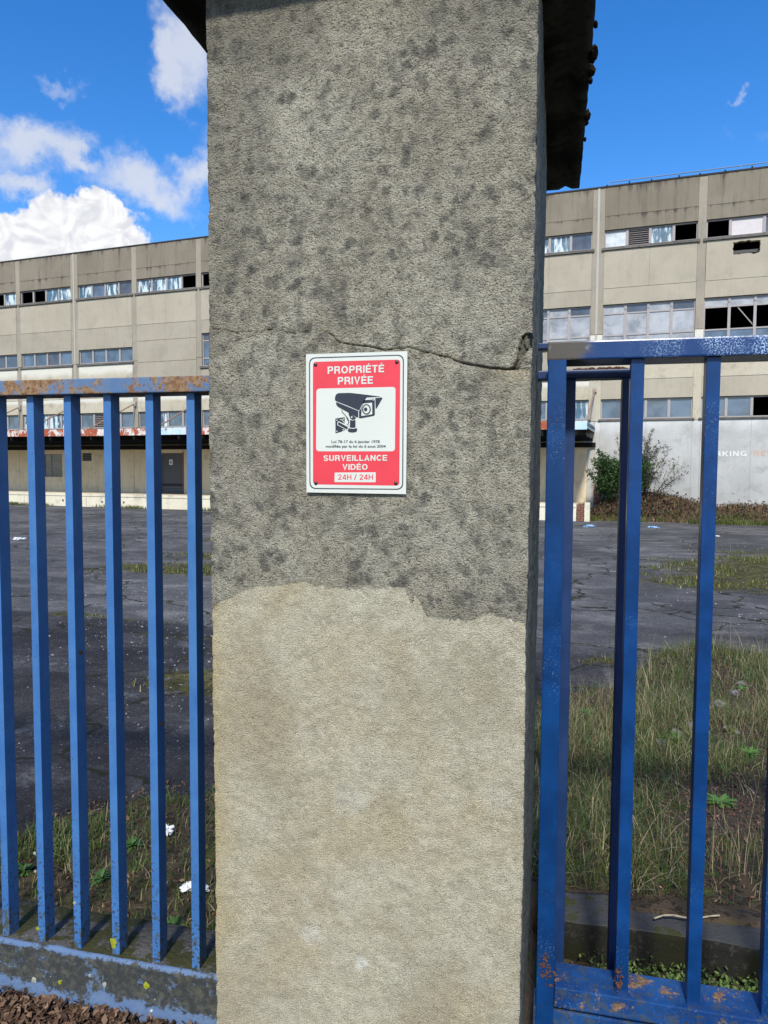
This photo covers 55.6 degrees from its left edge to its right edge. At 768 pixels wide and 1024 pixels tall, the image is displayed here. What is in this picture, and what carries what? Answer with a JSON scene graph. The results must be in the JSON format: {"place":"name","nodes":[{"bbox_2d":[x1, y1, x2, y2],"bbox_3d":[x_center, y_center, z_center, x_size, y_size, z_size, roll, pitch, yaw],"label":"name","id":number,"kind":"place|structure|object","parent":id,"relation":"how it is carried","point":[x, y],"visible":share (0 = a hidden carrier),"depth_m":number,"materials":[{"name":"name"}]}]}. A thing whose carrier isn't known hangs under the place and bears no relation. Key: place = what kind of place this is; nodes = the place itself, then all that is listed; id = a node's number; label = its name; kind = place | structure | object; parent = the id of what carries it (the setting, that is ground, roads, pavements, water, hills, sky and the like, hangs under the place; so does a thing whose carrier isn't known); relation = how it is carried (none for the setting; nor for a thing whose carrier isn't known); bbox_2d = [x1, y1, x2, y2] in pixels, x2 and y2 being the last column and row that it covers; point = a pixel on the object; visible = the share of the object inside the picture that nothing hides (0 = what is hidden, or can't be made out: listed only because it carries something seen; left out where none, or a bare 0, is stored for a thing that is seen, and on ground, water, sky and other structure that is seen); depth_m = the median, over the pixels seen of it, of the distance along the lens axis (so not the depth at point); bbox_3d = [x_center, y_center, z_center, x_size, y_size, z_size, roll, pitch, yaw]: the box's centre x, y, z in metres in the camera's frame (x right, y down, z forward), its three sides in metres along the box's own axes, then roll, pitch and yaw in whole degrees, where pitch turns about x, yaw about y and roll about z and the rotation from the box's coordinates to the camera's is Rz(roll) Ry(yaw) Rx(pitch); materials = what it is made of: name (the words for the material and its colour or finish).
{"place":"outdoors","nodes":[
{"label":"outdoors","id":0,"kind":"place"},
{"bbox_2d":[9,501,210,510],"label":"grass","id":1,"kind":"structure","parent":0,"point":[122,506],"depth_m":33.85,"materials":[{"name":"green plant"}]},
{"bbox_2d":[0,496,767,1023],"bbox_3d":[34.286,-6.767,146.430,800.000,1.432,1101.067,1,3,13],"label":"ground","id":2,"kind":"structure","parent":0,"point":[666,612],"depth_m":5.50,"materials":[{"name":"grey asphalt"}]},
{"bbox_2d":[13,537,24,539],"bbox_3d":[-8.441,0.627,16.863,0.337,0.083,0.265,1,3,13],"label":"plastic scrap","id":3,"kind":"object","parent":2,"relation":"on","point":[17,538],"visible":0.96,"depth_m":16.82,"materials":[{"name":"white plastic"}]},
{"bbox_2d":[18,862,33,876],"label":"rosette weed","id":4,"kind":"object","parent":2,"relation":"on","point":[21,866],"visible":0.85,"depth_m":2.77,"materials":[{"name":"green plant"}]},
{"bbox_2d":[0,985,198,1023],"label":"dead leaves","id":5,"kind":"object","parent":2,"relation":"on","point":[11,1009],"visible":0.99,"depth_m":2.04,"materials":[{"name":"brown plant"}]},
{"bbox_2d":[90,867,109,885],"bbox_3d":[-1.057,1.358,2.717,0.080,0.033,0.091,1,3,13],"label":"rosette weed","id":6,"kind":"object","parent":2,"relation":"on","point":[103,874],"visible":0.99,"depth_m":2.72,"materials":[{"name":"green plant"}]},
{"bbox_2d":[0,780,215,929],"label":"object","id":7,"kind":"object","parent":2,"relation":"on","point":[128,876],"visible":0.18,"depth_m":2.98,"materials":[{"name":"green plant"}]},
{"bbox_2d":[0,779,216,930],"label":"grass","id":8,"kind":"structure","parent":2,"relation":"on","point":[65,841],"depth_m":2.93,"materials":[{"name":"green plant"}]},
{"bbox_2d":[0,375,217,1023],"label":"metal fence","id":9,"kind":"object","parent":2,"relation":"on","point":[159,966],"visible":0.89,"depth_m":2.05,"materials":[{"name":"metal"}]},
{"bbox_2d":[18,603,212,757],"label":"pebbles","id":10,"kind":"object","parent":2,"relation":"on","point":[135,678],"visible":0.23,"depth_m":6.00,"materials":[{"name":"grey stone"}]},
{"bbox_2d":[126,835,145,851],"bbox_3d":[-1.019,1.348,2.967,0.086,0.035,0.105,1,3,13],"label":"rosette weed","id":11,"kind":"object","parent":2,"relation":"on","point":[133,842],"visible":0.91,"depth_m":2.98,"materials":[{"name":"green plant"}]},
{"bbox_2d":[166,824,173,835],"bbox_3d":[-0.910,1.334,3.046,0.060,0.041,0.069,-3,5,-44],"label":"paper scrap","id":12,"kind":"object","parent":2,"relation":"on","point":[169,830],"visible":0.57,"depth_m":3.04,"materials":[{"name":"white paper"}]},
{"bbox_2d":[167,914,184,925],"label":"rosette weed","id":13,"kind":"object","parent":2,"relation":"on","point":[175,920],"visible":0.41,"depth_m":2.47,"materials":[{"name":"green plant"}]},
{"bbox_2d":[179,881,190,891],"bbox_3d":[-0.719,1.372,2.665,0.056,0.038,0.055,1,3,13],"label":"paper scrap","id":14,"kind":"object","parent":2,"relation":"on","point":[186,887],"visible":0.8,"depth_m":2.66,"materials":[{"name":"white paper"}]},
{"bbox_2d":[163,0,597,1023],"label":"gate pillar","id":15,"kind":"structure","parent":2,"relation":"on","point":[385,174],"depth_m":1.61,"materials":[{"name":"concrete"}]},
{"bbox_2d":[306,351,407,493],"bbox_3d":[-0.062,-0.193,1.589,0.228,0.306,0.005,1,3,13],"label":"warning sign","id":16,"kind":"object","parent":15,"relation":"attached to","point":[356,422],"visible":1,"depth_m":1.59,"materials":[{"name":"red"}]},
{"bbox_2d":[533,335,767,1023],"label":"sliding gate","id":17,"kind":"structure","parent":15,"relation":"attached to","point":[566,993],"depth_m":1.80,"materials":[{"name":"blue metal"}]},
{"bbox_2d":[0,162,767,521],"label":"warehouse","id":18,"kind":"structure","parent":2,"relation":"on","point":[682,256],"depth_m":30.06,"materials":[{"name":"concrete"}]},
{"bbox_2d":[0,293,15,305],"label":"window","id":19,"kind":"structure","parent":18,"relation":"in","point":[10,298],"depth_m":40.65,"materials":[{"name":"blue glass"}]},
{"bbox_2d":[0,355,17,368],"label":"window","id":20,"kind":"structure","parent":18,"relation":"in","point":[9,361],"depth_m":40.92,"materials":[{"name":"blue glass"}]},
{"bbox_2d":[7,415,18,429],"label":"window","id":21,"kind":"structure","parent":18,"relation":"in","point":[12,421],"depth_m":41.05,"materials":[{"name":"blue glass"}]},
{"bbox_2d":[24,414,63,429],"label":"window","id":22,"kind":"structure","parent":18,"relation":"in","point":[57,422],"depth_m":40.05,"materials":[{"name":"blue glass"}]},
{"bbox_2d":[21,287,70,303],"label":"window","id":23,"kind":"structure","parent":18,"relation":"in","point":[56,294],"depth_m":39.53,"materials":[{"name":"blue glass"}]},
{"bbox_2d":[23,351,72,366],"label":"window","id":24,"kind":"structure","parent":18,"relation":"in","point":[55,358],"depth_m":39.90,"materials":[{"name":"blue glass"}]},
{"bbox_2d":[45,454,62,476],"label":"window","id":25,"kind":"structure","parent":18,"relation":"in","point":[53,462],"depth_m":40.17,"materials":[{"name":"grey glass"}]},
{"bbox_2d":[83,453,91,460],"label":"window","id":26,"kind":"structure","parent":18,"relation":"in","point":[86,456],"depth_m":39.30,"materials":[{"name":"grey metal"}]},
{"bbox_2d":[79,281,131,297],"bbox_3d":[-14.652,-11.682,38.332,3.528,0.686,0.080,2,4,20],"label":"window","id":27,"kind":"structure","parent":18,"relation":"in","point":[125,287],"depth_m":38.30,"materials":[{"name":"blue glass"}]},
{"bbox_2d":[80,347,132,363],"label":"window","id":28,"kind":"structure","parent":18,"relation":"in","point":[117,354],"depth_m":38.51,"materials":[{"name":"blue glass"}]},
{"bbox_2d":[81,412,133,428],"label":"window","id":29,"kind":"structure","parent":18,"relation":"in","point":[126,419],"depth_m":38.91,"materials":[{"name":"blue glass"}]},
{"bbox_2d":[139,411,186,426],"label":"window","id":30,"kind":"structure","parent":18,"relation":"in","point":[180,420],"depth_m":37.32,"materials":[{"name":"blue glass"}]},
{"bbox_2d":[137,274,195,292],"bbox_3d":[-11.016,-11.581,36.975,3.612,0.686,0.080,2,4,20],"label":"window","id":31,"kind":"structure","parent":18,"relation":"in","point":[173,282],"depth_m":37.10,"materials":[{"name":"blue glass"}]},
{"bbox_2d":[161,452,183,493],"bbox_3d":[-10.864,-2.009,37.403,1.510,2.136,0.172,2,4,20],"label":"roller door","id":32,"kind":"structure","parent":18,"relation":"in","point":[171,465],"depth_m":37.42,"materials":[{"name":"metal"}]},
{"bbox_2d":[202,273,208,286],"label":"window","id":33,"kind":"structure","parent":18,"relation":"in","point":[202,273],"depth_m":36.21,"materials":[{"name":"black glass"}]},
{"bbox_2d":[203,333,208,365],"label":"window","id":34,"kind":"structure","parent":18,"relation":"in","point":[205,336],"depth_m":36.38,"materials":[{"name":"blue glass"}]},
{"bbox_2d":[203,410,208,425],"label":"window","id":35,"kind":"structure","parent":18,"relation":"in","point":[205,412],"depth_m":36.59,"materials":[{"name":"blue glass"}]},
{"bbox_2d":[541,400,588,419],"bbox_3d":[6.864,-4.264,30.708,3.430,0.798,0.080,2,4,20],"label":"window","id":36,"kind":"structure","parent":18,"relation":"in","point":[581,406],"depth_m":30.25,"materials":[{"name":"blue glass"}]},
{"bbox_2d":[543,307,590,342],"bbox_3d":[6.880,-7.659,30.495,3.430,1.610,0.105,2,4,20],"label":"window","id":37,"kind":"structure","parent":18,"relation":"in","point":[566,324],"depth_m":30.22,"materials":[{"name":"grey glass"}]},
{"bbox_2d":[545,233,592,252],"bbox_3d":[6.903,-11.084,30.306,3.430,0.686,0.080,2,4,20],"label":"window","id":38,"kind":"structure","parent":18,"relation":"in","point":[575,242],"depth_m":30.04,"materials":[{"name":"blue glass"}]},
{"bbox_2d":[601,397,692,418],"bbox_3d":[10.543,-4.161,29.338,3.472,0.798,0.080,2,4,20],"label":"window","id":39,"kind":"structure","parent":18,"relation":"in","point":[655,407],"depth_m":29.17,"materials":[{"name":"grey glass"}]},
{"bbox_2d":[602,299,695,339],"bbox_3d":[10.559,-7.557,29.126,3.472,1.610,0.105,2,4,20],"label":"window","id":40,"kind":"structure","parent":18,"relation":"in","point":[666,319],"depth_m":29.09,"materials":[{"name":"grey glass"}]},
{"bbox_2d":[605,222,697,247],"bbox_3d":[10.582,-10.981,28.936,3.472,0.686,0.080,2,4,20],"label":"window","id":41,"kind":"structure","parent":18,"relation":"in","point":[664,233],"depth_m":29.02,"materials":[{"name":"grey glass"}]},
{"bbox_2d":[701,395,767,417],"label":"window","id":42,"kind":"structure","parent":18,"relation":"in","point":[730,406],"depth_m":28.18,"materials":[{"name":"blue glass"}]},
{"bbox_2d":[703,294,767,336],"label":"window","id":43,"kind":"structure","parent":18,"relation":"in","point":[752,300],"depth_m":28.01,"materials":[{"name":"white glass"}]},
{"bbox_2d":[706,214,767,237],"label":"window","id":44,"kind":"structure","parent":18,"relation":"in","point":[750,224],"depth_m":27.74,"materials":[{"name":"white glass"}]},
{"bbox_2d":[84,538,767,691],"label":"moss tufts","id":45,"kind":"object","parent":2,"relation":"on","point":[719,573],"visible":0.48,"depth_m":11.82,"materials":[{"name":"green plant"}]},
{"bbox_2d":[538,343,629,969],"bbox_3d":[0.540,0.628,2.049,0.249,2.192,0.101,1,3,13],"label":"guide frame","id":46,"kind":"object","parent":2,"relation":"on","point":[573,376],"visible":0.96,"depth_m":1.98,"materials":[{"name":"blue metal"}]},
{"bbox_2d":[578,707,594,715],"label":"rosette weed","id":47,"kind":"object","parent":2,"relation":"on","point":[583,710],"visible":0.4,"depth_m":4.71,"materials":[{"name":"green plant"}]},
{"bbox_2d":[589,955,603,968],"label":"grass tuft","id":48,"kind":"object","parent":2,"relation":"on","point":[594,964],"visible":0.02,"depth_m":2.36,"materials":[{"name":"green plant"}]},
{"bbox_2d":[585,448,652,504],"bbox_3d":[9.421,-1.389,28.701,2.524,2.272,2.513,2,4,32],"label":"green bush","id":49,"kind":"object","parent":2,"relation":"on","point":[608,478],"visible":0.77,"depth_m":28.29,"materials":[{"name":"green plant"}]},
{"bbox_2d":[614,428,671,495],"bbox_3d":[10.158,-1.939,28.697,2.094,2.950,2.175,1,3,13],"label":"sparse shrub","id":50,"kind":"object","parent":2,"relation":"on","point":[648,452],"visible":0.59,"depth_m":28.36,"materials":[{"name":"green plant"}]},
{"bbox_2d":[531,637,767,907],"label":"grass","id":51,"kind":"structure","parent":2,"relation":"on","point":[660,837],"depth_m":3.86,"materials":[{"name":"green plant"}]},
{"bbox_2d":[533,647,767,903],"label":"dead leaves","id":52,"kind":"object","parent":2,"relation":"on","point":[732,828],"visible":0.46,"depth_m":3.48,"materials":[{"name":"green plant"}]},
{"bbox_2d":[564,891,760,987],"bbox_3d":[3.040,1.614,2.030,5.092,0.364,0.209,1,3,13],"label":"trench edging","id":53,"kind":"object","parent":2,"relation":"on","point":[734,950],"visible":0.24,"depth_m":2.44,"materials":[{"name":"concrete"}]},
{"bbox_2d":[654,914,719,918],"bbox_3d":[1.032,1.377,2.477,0.234,0.018,0.020,0,3,-4],"label":"twig","id":54,"kind":"object","parent":53,"relation":"on","point":[707,916],"visible":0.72,"depth_m":2.47,"materials":[{"name":"beige wood"}]},
{"bbox_2d":[642,447,688,502],"bbox_3d":[10.616,-1.458,28.225,2.333,2.236,1.764,1,3,13],"label":"spreading shrub","id":55,"kind":"object","parent":2,"relation":"on","point":[650,480],"visible":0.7,"depth_m":28.13,"materials":[{"name":"brown plant"}]},
{"bbox_2d":[579,948,757,992],"bbox_3d":[1.562,1.543,1.991,2.214,0.109,0.526,1,3,13],"label":"clover","id":56,"kind":"object","parent":2,"relation":"on","point":[727,983],"visible":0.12,"depth_m":2.34,"materials":[{"name":"green plant"}]},
{"bbox_2d":[659,730,684,743],"bbox_3d":[1.681,1.317,4.253,0.162,0.043,0.155,1,3,13],"label":"rosette weed","id":57,"kind":"object","parent":2,"relation":"on","point":[674,736],"visible":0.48,"depth_m":4.26,"materials":[{"name":"green plant"}]},
{"bbox_2d":[590,492,767,522],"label":"grass","id":58,"kind":"structure","parent":2,"relation":"on","point":[723,507],"depth_m":27.53,"materials":[{"name":"plant"}]},
{"bbox_2d":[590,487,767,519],"bbox_3d":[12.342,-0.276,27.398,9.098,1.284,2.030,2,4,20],"label":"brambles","id":59,"kind":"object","parent":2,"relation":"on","point":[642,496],"visible":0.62,"depth_m":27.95,"materials":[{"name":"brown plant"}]},
{"bbox_2d":[684,720,692,729],"bbox_3d":[1.905,1.318,4.490,0.142,0.075,0.094,-1,10,-28],"label":"kerb stone","id":60,"kind":"object","parent":2,"relation":"on","point":[688,724],"visible":0.19,"depth_m":4.46,"materials":[{"name":"grey stone"}]},
{"bbox_2d":[711,697,730,708],"bbox_3d":[2.259,1.291,4.886,0.215,0.085,0.095,5,5,-45],"label":"kerb stone","id":61,"kind":"object","parent":2,"relation":"on","point":[718,699],"visible":0.5,"depth_m":4.85,"materials":[{"name":"grey stone"}]},
{"bbox_2d":[707,793,736,807],"bbox_3d":[1.579,1.356,3.428,0.144,0.033,0.156,-2,4,-37],"label":"rosette weed","id":62,"kind":"object","parent":2,"relation":"on","point":[726,800],"visible":0.88,"depth_m":3.42,"materials":[{"name":"green plant"}]},
{"bbox_2d":[723,725,739,735],"bbox_3d":[2.100,1.328,4.380,0.129,0.066,0.081,41,-17,-35],"label":"kerb stone","id":63,"kind":"object","parent":2,"relation":"on","point":[733,732],"visible":0.75,"depth_m":4.35,"materials":[{"name":"beige stone"}]},
{"bbox_2d":[729,690,740,696],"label":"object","id":64,"kind":"object","parent":2,"relation":"on","point":[733,692],"visible":0.84,"depth_m":5.14,"materials":[{"name":"grey stone"}]},
{"bbox_2d":[732,685,747,690],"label":"rosette weed","id":65,"kind":"object","parent":2,"relation":"on","point":[742,687],"visible":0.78,"depth_m":5.30,"materials":[{"name":"green plant"}]},
{"bbox_2d":[740,745,760,757],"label":"rosette weed","id":66,"kind":"object","parent":2,"relation":"on","point":[750,751],"visible":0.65,"depth_m":4.06,"materials":[{"name":"green plant"}]},
{"bbox_2d":[0,0,767,261],"label":"sky","id":67,"kind":"structure","parent":0,"point":[104,110],"materials":[{"name":"blue"}]},
{"bbox_2d":[12,515,763,696],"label":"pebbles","id":68,"kind":"object","parent":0,"point":[211,618],"visible":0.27,"depth_m":9.37,"materials":[{"name":"grey stone"}]},
{"bbox_2d":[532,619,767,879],"bbox_3d":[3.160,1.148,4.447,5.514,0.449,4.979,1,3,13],"label":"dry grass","id":69,"kind":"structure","parent":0,"point":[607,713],"depth_m":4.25,"materials":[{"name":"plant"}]},
{"bbox_2d":[590,508,767,525],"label":"grass","id":70,"kind":"structure","parent":0,"point":[736,521],"depth_m":26.34,"materials":[{"name":"green plant"}]}
]}

